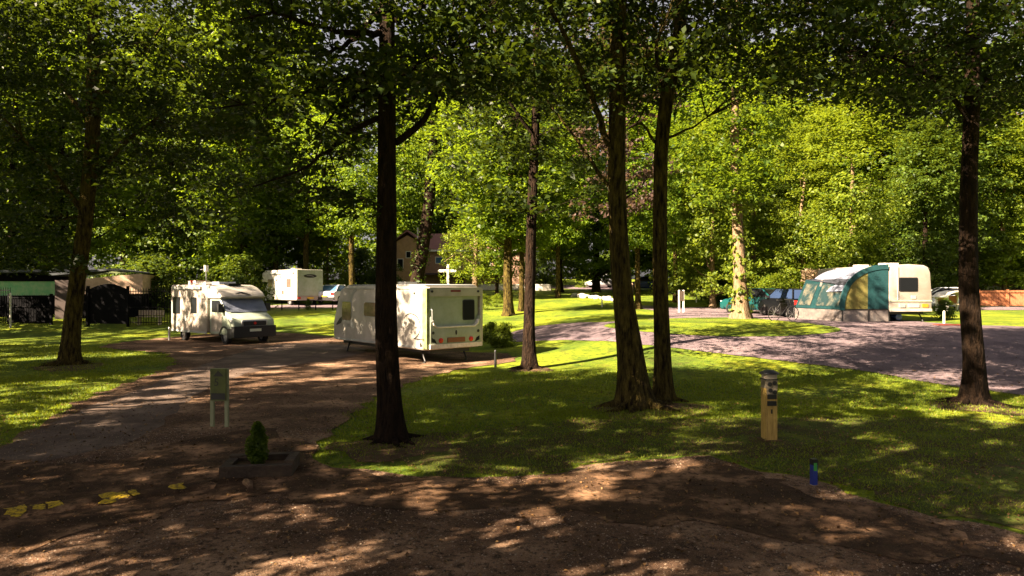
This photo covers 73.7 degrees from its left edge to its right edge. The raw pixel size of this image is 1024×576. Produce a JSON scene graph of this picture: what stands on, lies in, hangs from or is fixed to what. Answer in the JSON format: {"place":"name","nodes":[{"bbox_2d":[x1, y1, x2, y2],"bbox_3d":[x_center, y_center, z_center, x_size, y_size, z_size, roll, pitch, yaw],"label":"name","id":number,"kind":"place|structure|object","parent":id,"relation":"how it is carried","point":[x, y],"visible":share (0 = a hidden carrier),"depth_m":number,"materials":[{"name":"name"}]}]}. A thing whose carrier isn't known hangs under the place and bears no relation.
{"place":"outdoors","nodes":[
{"label":"outdoors","id":0,"kind":"place"},
{"bbox_2d":[271,304,337,308],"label":"path","id":1,"kind":"structure","parent":0,"point":[295,306],"depth_m":51.39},
{"bbox_2d":[0,279,1023,534],"bbox_3d":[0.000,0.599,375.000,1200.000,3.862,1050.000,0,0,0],"label":"ground","id":2,"kind":"structure","parent":0,"point":[574,355],"depth_m":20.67,"materials":[{"name":"green plant"}]},
{"bbox_2d":[0,250,48,274],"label":"shrub","id":3,"kind":"object","parent":2,"relation":"on","point":[17,266],"visible":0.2,"depth_m":46.73,"materials":[{"name":"green plant"}]},
{"bbox_2d":[0,269,68,316],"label":"mint lodge","id":4,"kind":"structure","parent":2,"relation":"on","point":[32,286],"depth_m":43.51,"materials":[{"name":"green wood"}]},
{"bbox_2d":[0,1,99,274],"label":"woodland tree","id":5,"kind":"object","parent":2,"relation":"on","point":[12,165],"visible":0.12,"depth_m":48.53,"materials":[{"name":"green plant"}]},
{"bbox_2d":[28,362,106,371],"bbox_3d":[-13.841,2.490,21.496,2.051,0.014,2.333,0,0,-44],"label":"soil patch","id":6,"kind":"object","parent":2,"relation":"on","point":[66,367],"visible":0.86,"depth_m":21.39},
{"bbox_2d":[0,0,165,279],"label":"woodland tree","id":7,"kind":"object","parent":2,"relation":"on","point":[97,241],"visible":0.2,"depth_m":51.28,"materials":[{"name":"green plant"}]},
{"bbox_2d":[0,284,171,326],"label":"iron railings","id":8,"kind":"object","parent":2,"relation":"on","point":[108,303],"visible":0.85,"depth_m":38.90,"materials":[{"name":"black"}]},
{"bbox_2d":[49,268,155,318],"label":"peach shed","id":9,"kind":"structure","parent":2,"relation":"on","point":[140,282],"depth_m":42.62,"materials":[{"name":"beige metal"}]},
{"bbox_2d":[76,11,186,255],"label":"woodland tree","id":10,"kind":"object","parent":2,"relation":"on","point":[140,14],"visible":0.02,"depth_m":79.93,"materials":[{"name":"green plant"}]},
{"bbox_2d":[67,55,200,281],"bbox_3d":[-36.895,-10.689,65.590,13.938,23.220,12.581,0,0,32],"label":"woodland tree","id":11,"kind":"object","parent":2,"relation":"on","point":[126,256],"visible":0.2,"depth_m":64.37,"materials":[{"name":"green plant"}]},
{"bbox_2d":[0,0,288,366],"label":"sycamore tree","id":12,"kind":"object","parent":2,"relation":"on","point":[86,163],"visible":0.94,"depth_m":21.80,"materials":[{"name":"green plant"}]},
{"bbox_2d":[136,310,163,324],"bbox_3d":[-21.117,1.747,39.800,1.500,0.900,0.400,0,0,0],"label":"bench","id":13,"kind":"object","parent":2,"relation":"on","point":[146,313],"visible":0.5,"depth_m":39.96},
{"bbox_2d":[123,251,190,310],"bbox_3d":[-24.143,-0.292,45.999,5.244,4.411,4.716,0,0,-40],"label":"shrub","id":14,"kind":"object","parent":2,"relation":"on","point":[149,263],"visible":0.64,"depth_m":45.57,"materials":[{"name":"green plant"}]},
{"bbox_2d":[94,19,237,284],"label":"woodland tree","id":15,"kind":"object","parent":2,"relation":"on","point":[158,69],"visible":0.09,"depth_m":66.08,"materials":[{"name":"green plant"}]},
{"bbox_2d":[0,343,365,461],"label":"tarmac drive","id":16,"kind":"structure","parent":2,"relation":"on","point":[269,357],"depth_m":14.16,"materials":[{"name":"asphalt"}]},
{"bbox_2d":[122,56,271,282],"bbox_3d":[-29.277,-11.304,67.380,14.530,24.204,13.115,0,0,-7],"label":"woodland tree","id":17,"kind":"object","parent":2,"relation":"on","point":[195,270],"visible":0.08,"depth_m":64.83,"materials":[{"name":"green plant"}]},
{"bbox_2d":[210,368,228,426],"bbox_3d":[-5.180,1.997,12.076,0.328,1.156,0.081,0,0,6],"label":"sign","id":18,"kind":"object","parent":2,"relation":"on","point":[219,384],"visible":0.96,"depth_m":12.05,"materials":[{"name":"green"}]},
{"bbox_2d":[198,251,278,307],"bbox_3d":[-18.819,-0.345,46.973,5.244,4.411,4.716,0,0,-18],"label":"shrub","id":19,"kind":"object","parent":2,"relation":"on","point":[234,273],"visible":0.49,"depth_m":46.53,"materials":[{"name":"green plant"}]},
{"bbox_2d":[166,1,312,283],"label":"woodland tree","id":20,"kind":"object","parent":2,"relation":"on","point":[219,247],"visible":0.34,"depth_m":61.27,"materials":[{"name":"green plant"}]},
{"bbox_2d":[248,255,291,289],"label":"shrub","id":21,"kind":"object","parent":2,"relation":"on","point":[265,268],"visible":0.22,"depth_m":65.08,"materials":[{"name":"green plant"}]},
{"bbox_2d":[219,103,325,269],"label":"pine tree","id":22,"kind":"object","parent":2,"relation":"on","point":[261,200],"visible":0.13,"depth_m":62.14,"materials":[{"name":"green plant"}]},
{"bbox_2d":[262,268,322,304],"bbox_3d":[-17.841,-0.086,54.967,2.320,2.960,6.426,0,0,-45],"label":"caravan","id":23,"kind":"object","parent":2,"relation":"on","point":[298,284],"visible":0.68,"depth_m":53.00,"materials":[{"name":"white plastic"}]},
{"bbox_2d":[244,77,355,269],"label":"pine tree","id":24,"kind":"object","parent":2,"relation":"on","point":[299,225],"visible":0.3,"depth_m":60.67,"materials":[{"name":"green plant"}]},
{"bbox_2d":[258,20,356,268],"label":"woodland tree","id":25,"kind":"object","parent":2,"relation":"on","point":[297,259],"visible":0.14,"depth_m":73.65,"materials":[{"name":"green plant"}]},
{"bbox_2d":[293,199,349,284],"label":"lime tree","id":26,"kind":"object","parent":2,"relation":"on","point":[330,255],"visible":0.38,"depth_m":69.40,"materials":[{"name":"green plant"}]},
{"bbox_2d":[317,285,345,303],"bbox_3d":[-14.108,0.484,54.964,2.040,1.490,3.995,0,0,15],"label":"parked car","id":27,"kind":"object","parent":2,"relation":"on","point":[330,292],"visible":0.68,"depth_m":53.28,"materials":[{"name":"grey paint"}]},
{"bbox_2d":[288,72,412,284],"bbox_3d":[-13.985,-8.502,57.759,9.994,19.484,10.272,0,0,-30],"label":"deciduous tree","id":28,"kind":"object","parent":2,"relation":"on","point":[350,227],"visible":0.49,"depth_m":56.75,"materials":[{"name":"green plant"}]},
{"bbox_2d":[336,245,374,285],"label":"shrub","id":29,"kind":"object","parent":2,"relation":"on","point":[362,254],"visible":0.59,"depth_m":79.23,"materials":[{"name":"green plant"}]},
{"bbox_2d":[359,255,405,284],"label":"shrub","id":30,"kind":"object","parent":2,"relation":"on","point":[368,277],"visible":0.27,"depth_m":75.69,"materials":[{"name":"green plant"}]},
{"bbox_2d":[360,39,449,255],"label":"woodland tree","id":31,"kind":"object","parent":2,"relation":"on","point":[402,224],"visible":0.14,"depth_m":105.21,"materials":[{"name":"green plant"}]},
{"bbox_2d":[370,48,466,233],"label":"woodland tree","id":32,"kind":"object","parent":2,"relation":"on","point":[407,209],"visible":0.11,"depth_m":106.06,"materials":[{"name":"green plant"}]},
{"bbox_2d":[396,46,469,283],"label":"ivy clad tree","id":33,"kind":"object","parent":2,"relation":"on","point":[420,261],"visible":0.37,"depth_m":57.93,"materials":[{"name":"green plant"}]},
{"bbox_2d":[403,105,480,235],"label":"woodland tree","id":34,"kind":"object","parent":2,"relation":"on","point":[446,210],"visible":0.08,"depth_m":105.69,"materials":[{"name":"green plant"}]},
{"bbox_2d":[396,228,536,283],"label":"brick house","id":35,"kind":"structure","parent":2,"relation":"on","point":[406,245],"depth_m":84.00,"materials":[{"name":"brown brick"}]},
{"bbox_2d":[437,217,503,286],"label":"weeping lime tree","id":36,"kind":"object","parent":2,"relation":"on","point":[475,247],"visible":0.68,"depth_m":57.45,"materials":[{"name":"green plant"}]},
{"bbox_2d":[465,143,524,293],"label":"lime tree","id":37,"kind":"object","parent":2,"relation":"on","point":[498,271],"visible":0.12,"depth_m":57.63,"materials":[{"name":"green plant"}]},
{"bbox_2d":[485,322,517,346],"bbox_3d":[-0.421,2.014,27.984,1.307,1.290,1.328,0,0,42],"label":"shrub","id":38,"kind":"object","parent":2,"relation":"on","point":[502,333],"visible":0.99,"depth_m":27.79,"materials":[{"name":"green plant"}]},
{"bbox_2d":[421,51,594,315],"bbox_3d":[-0.710,-6.763,43.733,12.098,17.433,12.435,0,0,33],"label":"oak tree","id":39,"kind":"object","parent":2,"relation":"on","point":[506,231],"visible":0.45,"depth_m":42.01,"materials":[{"name":"green plant"}]},
{"bbox_2d":[0,332,1023,575],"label":"gravel drive","id":40,"kind":"structure","parent":2,"relation":"on","point":[196,350],"depth_m":6.92,"materials":[{"name":"gravel"}]},
{"bbox_2d":[0,479,216,520],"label":"speed hump","id":41,"kind":"object","parent":40,"relation":"on","point":[50,507],"visible":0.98,"depth_m":7.83,"materials":[{"name":"rubber"}]},
{"bbox_2d":[171,265,275,343],"bbox_3d":[-13.701,0.707,32.358,6.030,3.600,2.500,0,0,41],"label":"motorhome","id":42,"kind":"object","parent":40,"relation":"on","point":[227,312],"visible":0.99,"depth_m":31.14,"materials":[{"name":"white metal"}]},
{"bbox_2d":[189,295,198,329],"bbox_3d":[-14.819,1.132,31.841,1.000,1.650,0.018,0,0,40],"label":"entrance door","id":43,"kind":"structure","parent":42,"relation":"in","point":[193,318],"depth_m":31.84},
{"bbox_2d":[211,313,221,331],"bbox_3d":[-13.285,1.552,30.711,1.000,0.810,0.015,0,0,40],"label":"cab door","id":44,"kind":"structure","parent":42,"relation":"in","point":[216,319],"depth_m":30.71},
{"bbox_2d":[219,451,299,478],"bbox_3d":[-3.372,2.401,9.174,0.910,0.230,0.620,0,0,-8],"label":"sleeper planter","id":45,"kind":"object","parent":40,"relation":"on","point":[275,464],"visible":0.79,"depth_m":8.92,"materials":[{"name":"wood"}]},
{"bbox_2d":[244,421,268,463],"bbox_3d":[-3.429,2.087,9.182,0.342,0.598,0.324,0,0,0],"label":"clipped bush","id":46,"kind":"object","parent":45,"relation":"on","point":[256,446],"visible":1,"depth_m":9.11,"materials":[{"name":"green plant"}]},
{"bbox_2d":[334,282,482,362],"bbox_3d":[-4.320,1.135,25.468,2.310,2.724,7.588,0,0,-41],"label":"caravan","id":47,"kind":"object","parent":40,"relation":"on","point":[437,318],"visible":0.82,"depth_m":22.95,"materials":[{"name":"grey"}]},
{"bbox_2d":[342,301,351,320],"bbox_3d":[-6.289,0.873,25.989,0.034,0.760,0.760,0,0,-41],"label":"window","id":48,"kind":"structure","parent":47,"relation":"in","point":[346,305],"depth_m":25.97,"materials":[{"name":"grey"}]},
{"bbox_2d":[364,301,374,316],"bbox_3d":[-5.085,0.773,24.618,0.034,0.560,1.010,0,0,-41],"label":"window","id":49,"kind":"structure","parent":47,"relation":"in","point":[369,307],"depth_m":24.66,"materials":[{"name":"grey"}]},
{"bbox_2d":[463,300,474,319],"bbox_3d":[-1.470,0.738,23.130,0.500,0.690,0.034,0,0,-41],"label":"window","id":50,"kind":"structure","parent":47,"relation":"in","point":[468,305],"depth_m":23.11,"materials":[{"name":"glass"}]},
{"bbox_2d":[0,427,1023,575],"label":"pebbles","id":51,"kind":"object","parent":40,"relation":"on","point":[374,571],"visible":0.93,"depth_m":6.74,"materials":[{"name":"stone"}]},
{"bbox_2d":[0,428,1023,566],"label":"leaf mulch","id":52,"kind":"object","parent":2,"relation":"on","point":[656,481],"visible":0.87,"depth_m":8.11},
{"bbox_2d":[0,355,1023,575],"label":"fallen leaves","id":53,"kind":"object","parent":2,"relation":"on","point":[565,520],"visible":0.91,"depth_m":8.80,"materials":[{"name":"plant"}]},
{"bbox_2d":[8,122,1020,278],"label":"distant woodland","id":54,"kind":"object","parent":2,"relation":"on","point":[359,241],"visible":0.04,"depth_m":109.30,"materials":[{"name":"green plant"}]},
{"bbox_2d":[478,284,551,290],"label":"garden wall","id":55,"kind":"structure","parent":2,"relation":"on","point":[543,287],"depth_m":72.63,"materials":[{"name":"stone"}]},
{"bbox_2d":[471,107,569,311],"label":"lime tree","id":56,"kind":"object","parent":2,"relation":"on","point":[519,246],"visible":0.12,"depth_m":45.11,"materials":[{"name":"green plant"}]},
{"bbox_2d":[429,0,634,370],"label":"maple tree","id":57,"kind":"object","parent":2,"relation":"on","point":[533,146],"visible":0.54,"depth_m":20.54,"materials":[{"name":"green plant"}]},
{"bbox_2d":[524,251,570,286],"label":"shrub","id":58,"kind":"object","parent":2,"relation":"on","point":[548,277],"visible":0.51,"depth_m":79.21,"materials":[{"name":"green plant"}]},
{"bbox_2d":[521,52,608,292],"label":"woodland tree","id":59,"kind":"object","parent":2,"relation":"on","point":[546,254],"visible":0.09,"depth_m":66.64,"materials":[{"name":"green plant"}]},
{"bbox_2d":[536,117,600,297],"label":"lime tree","id":60,"kind":"object","parent":2,"relation":"on","point":[558,242],"visible":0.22,"depth_m":59.43,"materials":[{"name":"green plant"}]},
{"bbox_2d":[550,45,652,292],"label":"woodland tree","id":61,"kind":"object","parent":2,"relation":"on","point":[600,266],"visible":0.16,"depth_m":66.51,"materials":[{"name":"green plant"}]},
{"bbox_2d":[447,0,763,413],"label":"maple tree","id":62,"kind":"object","parent":2,"relation":"on","point":[634,392],"visible":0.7,"depth_m":14.12,"materials":[{"name":"green plant"}]},
{"bbox_2d":[560,15,705,220],"bbox_3d":[5.745,-5.955,33.749,6.388,15.488,6.132,0,0,35],"label":"copper beech tree","id":63,"kind":"object","parent":2,"relation":"on","point":[638,174],"visible":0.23,"depth_m":33.69,"materials":[{"name":"brown plant"}]},
{"bbox_2d":[582,94,687,308],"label":"lime tree","id":64,"kind":"object","parent":2,"relation":"on","point":[637,241],"visible":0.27,"depth_m":45.35,"materials":[{"name":"green plant"}]},
{"bbox_2d":[590,403,712,419],"bbox_3d":[2.920,2.495,14.060,2.603,0.019,1.862,0,0,-14],"label":"soil patch","id":65,"kind":"object","parent":2,"relation":"on","point":[677,405],"visible":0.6,"depth_m":13.88,"materials":[{"name":"soil"}]},
{"bbox_2d":[628,42,690,290],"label":"woodland tree","id":66,"kind":"object","parent":2,"relation":"on","point":[644,255],"visible":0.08,"depth_m":69.70,"materials":[{"name":"green plant"}]},
{"bbox_2d":[641,247,696,294],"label":"shrub","id":67,"kind":"object","parent":2,"relation":"on","point":[670,272],"visible":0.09,"depth_m":65.64,"materials":[{"name":"green plant"}]},
{"bbox_2d":[631,116,717,302],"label":"birch tree","id":68,"kind":"object","parent":2,"relation":"on","point":[680,241],"visible":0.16,"depth_m":55.09,"materials":[{"name":"green plant"}]},
{"bbox_2d":[641,42,750,290],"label":"woodland tree","id":69,"kind":"object","parent":2,"relation":"on","point":[677,115],"visible":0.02,"depth_m":68.35,"materials":[{"name":"green plant"}]},
{"bbox_2d":[667,130,729,296],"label":"birch tree","id":70,"kind":"object","parent":2,"relation":"on","point":[668,257],"visible":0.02,"depth_m":61.10,"materials":[{"name":"green plant"}]},
{"bbox_2d":[696,269,732,306],"bbox_3d":[15.543,0.078,49.961,3.746,3.151,3.369,0,0,8],"label":"shrub","id":71,"kind":"object","parent":2,"relation":"on","point":[718,297],"visible":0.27,"depth_m":49.73,"materials":[{"name":"green plant"}]},
{"bbox_2d":[645,106,785,307],"bbox_3d":[13.610,-5.427,46.812,8.253,14.036,7.636,0,0,-23],"label":"lime tree","id":72,"kind":"object","parent":2,"relation":"on","point":[712,234],"visible":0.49,"depth_m":46.24,"materials":[{"name":"green plant"}]},
{"bbox_2d":[671,54,761,269],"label":"woodland tree","id":73,"kind":"object","parent":2,"relation":"on","point":[698,100],"visible":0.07,"depth_m":66.49,"materials":[{"name":"green plant"}]},
{"bbox_2d":[532,0,915,402],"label":"maple tree","id":74,"kind":"object","parent":2,"relation":"on","point":[680,31],"visible":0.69,"depth_m":14.91,"materials":[{"name":"green plant"}]},
{"bbox_2d":[680,88,817,288],"bbox_3d":[18.518,-6.721,52.284,9.800,16.667,9.067,0,0,-38],"label":"lime tree","id":75,"kind":"object","parent":2,"relation":"on","point":[759,219],"visible":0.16,"depth_m":50.79,"materials":[{"name":"green plant"}]},
{"bbox_2d":[756,272,793,287],"bbox_3d":[17.032,0.307,43.983,2.842,2.736,3.210,0,0,2],"label":"shrub","id":76,"kind":"object","parent":2,"relation":"on","point":[766,283],"visible":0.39,"depth_m":43.78,"materials":[{"name":"green plant"}]},
{"bbox_2d":[745,77,842,277],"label":"woodland tree","id":77,"kind":"object","parent":2,"relation":"on","point":[766,270],"visible":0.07,"depth_m":58.39,"materials":[{"name":"green plant"}]},
{"bbox_2d":[746,30,843,273],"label":"woodland tree","id":78,"kind":"object","parent":2,"relation":"on","point":[809,105],"visible":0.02,"depth_m":67.71,"materials":[{"name":"green plant"}]},
{"bbox_2d":[763,122,842,287],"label":"willow tree","id":79,"kind":"object","parent":2,"relation":"on","point":[792,237],"visible":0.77,"depth_m":47.35,"materials":[{"name":"green plant"}]},
{"bbox_2d":[810,458,817,485],"bbox_3d":[3.810,2.353,8.621,0.080,0.395,0.080,0,0,-11],"label":"marker post","id":80,"kind":"object","parent":2,"relation":"on","point":[813,471],"visible":0.91,"depth_m":8.59,"materials":[{"name":"blue plastic"}]},
{"bbox_2d":[790,97,895,267],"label":"woodland tree","id":81,"kind":"object","parent":2,"relation":"on","point":[817,110],"visible":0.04,"depth_m":62.90,"materials":[{"name":"green plant"}]},
{"bbox_2d":[794,78,916,278],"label":"willow tree","id":82,"kind":"object","parent":2,"relation":"on","point":[853,241],"visible":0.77,"depth_m":42.21,"materials":[{"name":"green plant"}]},
{"bbox_2d":[739,0,1023,408],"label":"maple tree","id":83,"kind":"object","parent":2,"relation":"on","point":[970,85],"visible":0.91,"depth_m":14.10,"materials":[{"name":"green plant"}]},
{"bbox_2d":[821,44,954,260],"bbox_3d":[32.771,-10.241,59.891,12.270,22.786,11.243,0,0,-31],"label":"woodland tree","id":84,"kind":"object","parent":2,"relation":"on","point":[876,166],"visible":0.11,"depth_m":59.36,"materials":[{"name":"green plant"}]},
{"bbox_2d":[867,116,992,289],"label":"deciduous tree","id":85,"kind":"object","parent":2,"relation":"on","point":[925,161],"visible":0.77,"depth_m":50.92,"materials":[{"name":"green plant"}]},
{"bbox_2d":[931,298,958,319],"bbox_3d":[20.911,1.018,32.982,1.280,1.197,1.424,0,0,-9],"label":"shrub","id":86,"kind":"object","parent":2,"relation":"on","point":[949,311],"visible":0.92,"depth_m":32.87,"materials":[{"name":"green plant"}]},
{"bbox_2d":[931,287,958,308],"bbox_3d":[28.907,0.696,45.987,4.095,1.490,2.040,0,0,20],"label":"parked car","id":87,"kind":"object","parent":2,"relation":"on","point":[936,290],"visible":0.09,"depth_m":45.36,"materials":[{"name":"grey paint"}]},
{"bbox_2d":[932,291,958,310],"bbox_3d":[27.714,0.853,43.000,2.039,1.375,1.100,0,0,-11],"label":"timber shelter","id":88,"kind":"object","parent":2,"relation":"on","point":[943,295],"visible":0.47,"depth_m":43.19,"materials":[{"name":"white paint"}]},
{"bbox_2d":[871,55,1023,286],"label":"woodland tree","id":89,"kind":"object","parent":2,"relation":"on","point":[983,152],"visible":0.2,"depth_m":56.80,"materials":[{"name":"green plant"}]},
{"bbox_2d":[914,84,1023,285],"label":"woodland tree","id":90,"kind":"object","parent":2,"relation":"on","point":[1014,264],"visible":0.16,"depth_m":58.76,"materials":[{"name":"green plant"}]},
{"bbox_2d":[929,401,1023,414],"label":"soil patch","id":91,"kind":"object","parent":2,"relation":"on","point":[970,407],"visible":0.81,"depth_m":14.10,"materials":[{"name":"soil"}]},
{"bbox_2d":[957,121,1023,292],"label":"lime tree","id":92,"kind":"object","parent":2,"relation":"on","point":[1018,204],"visible":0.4,"depth_m":58.44,"materials":[{"name":"green plant"}]},
{"bbox_2d":[979,290,1023,306],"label":"board fence","id":93,"kind":"object","parent":2,"relation":"on","point":[1006,299],"visible":0.87,"depth_m":50.00,"materials":[{"name":"wood"}]},
{"bbox_2d":[65,0,1023,278],"label":"sky","id":94,"kind":"structure","parent":0,"point":[376,39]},
{"bbox_2d":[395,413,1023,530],"bbox_3d":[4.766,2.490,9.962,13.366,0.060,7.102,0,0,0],"label":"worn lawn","id":95,"kind":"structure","parent":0,"point":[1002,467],"depth_m":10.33,"materials":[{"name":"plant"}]},
{"bbox_2d":[324,434,451,461],"bbox_3d":[-1.818,2.486,10.695,2.012,0.030,1.542,0,0,-34],"label":"soil patch","id":96,"kind":"object","parent":95,"relation":"on","point":[379,455],"visible":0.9,"depth_m":10.52,"materials":[{"name":"soil"}]},
{"bbox_2d":[162,0,601,447],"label":"maple tree","id":97,"kind":"object","parent":96,"relation":"on","point":[386,71],"visible":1,"depth_m":10.66,"materials":[{"name":"green plant"}]},
{"bbox_2d":[755,369,782,441],"bbox_3d":[4.221,1.970,11.208,0.320,1.250,0.320,0,0,-4],"label":"hookup bollard","id":98,"kind":"object","parent":95,"relation":"on","point":[769,382],"visible":0.99,"depth_m":11.11,"materials":[{"name":"beige"}]},
{"bbox_2d":[604,317,840,335],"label":"lawn","id":99,"kind":"structure","parent":0,"point":[716,326],"depth_m":27.95,"materials":[{"name":"green plant"}]},
{"bbox_2d":[668,0,809,318],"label":"ivy clad tree","id":100,"kind":"object","parent":99,"relation":"on","point":[736,196],"visible":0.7,"depth_m":32.63,"materials":[{"name":"green plant"}]},
{"bbox_2d":[511,306,1023,394],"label":"road","id":101,"kind":"structure","parent":0,"point":[864,345],"depth_m":23.97,"materials":[{"name":"asphalt"}]},
{"bbox_2d":[720,288,775,313],"bbox_3d":[14.323,0.747,39.968,2.040,1.490,4.095,0,0,-30],"label":"parked car","id":102,"kind":"object","parent":101,"relation":"on","point":[759,294],"visible":0.23,"depth_m":39.10,"materials":[{"name":"teal paint"}]},
{"bbox_2d":[759,288,801,316],"bbox_3d":[14.697,0.763,35.963,2.040,1.490,4.495,0,0,-2],"label":"parked car","id":103,"kind":"object","parent":101,"relation":"on","point":[767,303],"visible":0.54,"depth_m":35.35,"materials":[{"name":"black paint"}]},
{"bbox_2d":[768,299,798,320],"bbox_3d":[12.296,1.007,30.918,1.734,1.001,0.565,0,0,-20],"label":"bicycle","id":104,"kind":"object","parent":101,"relation":"on","point":[791,313],"visible":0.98,"depth_m":30.88,"materials":[{"name":"black metal"}]},
{"bbox_2d":[794,264,888,321],"bbox_3d":[15.421,0.236,32.123,2.749,2.610,3.189,0,0,-8],"label":"awning","id":105,"kind":"object","parent":101,"relation":"on","point":[848,295],"visible":0.91,"depth_m":30.77,"materials":[{"name":"fabric"}]},
{"bbox_2d":[798,284,817,304],"bbox_3d":[14.290,0.306,32.944,0.428,1.030,0.871,0,0,-16],"label":"front window","id":106,"kind":"structure","parent":105,"relation":"in","point":[808,293],"depth_m":32.94,"materials":[{"name":"clear plastic"}]},
{"bbox_2d":[815,283,841,305],"bbox_3d":[14.707,0.306,31.513,0.428,1.030,1.527,0,0,-16],"label":"front window","id":107,"kind":"structure","parent":105,"relation":"in","point":[825,298],"depth_m":31.62,"materials":[{"name":"clear plastic"}]},
{"bbox_2d":[817,263,931,321],"bbox_3d":[17.684,0.181,33.693,2.160,2.720,5.660,0,0,-8],"label":"caravan","id":108,"kind":"object","parent":101,"relation":"on","point":[909,288],"visible":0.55,"depth_m":30.95,"materials":[{"name":"white plastic"}]},
{"bbox_2d":[899,277,917,291],"bbox_3d":[17.965,-0.159,30.928,0.930,0.640,0.034,0,0,-8],"label":"window","id":109,"kind":"structure","parent":108,"relation":"in","point":[906,284],"depth_m":30.91,"materials":[{"name":"glass"}]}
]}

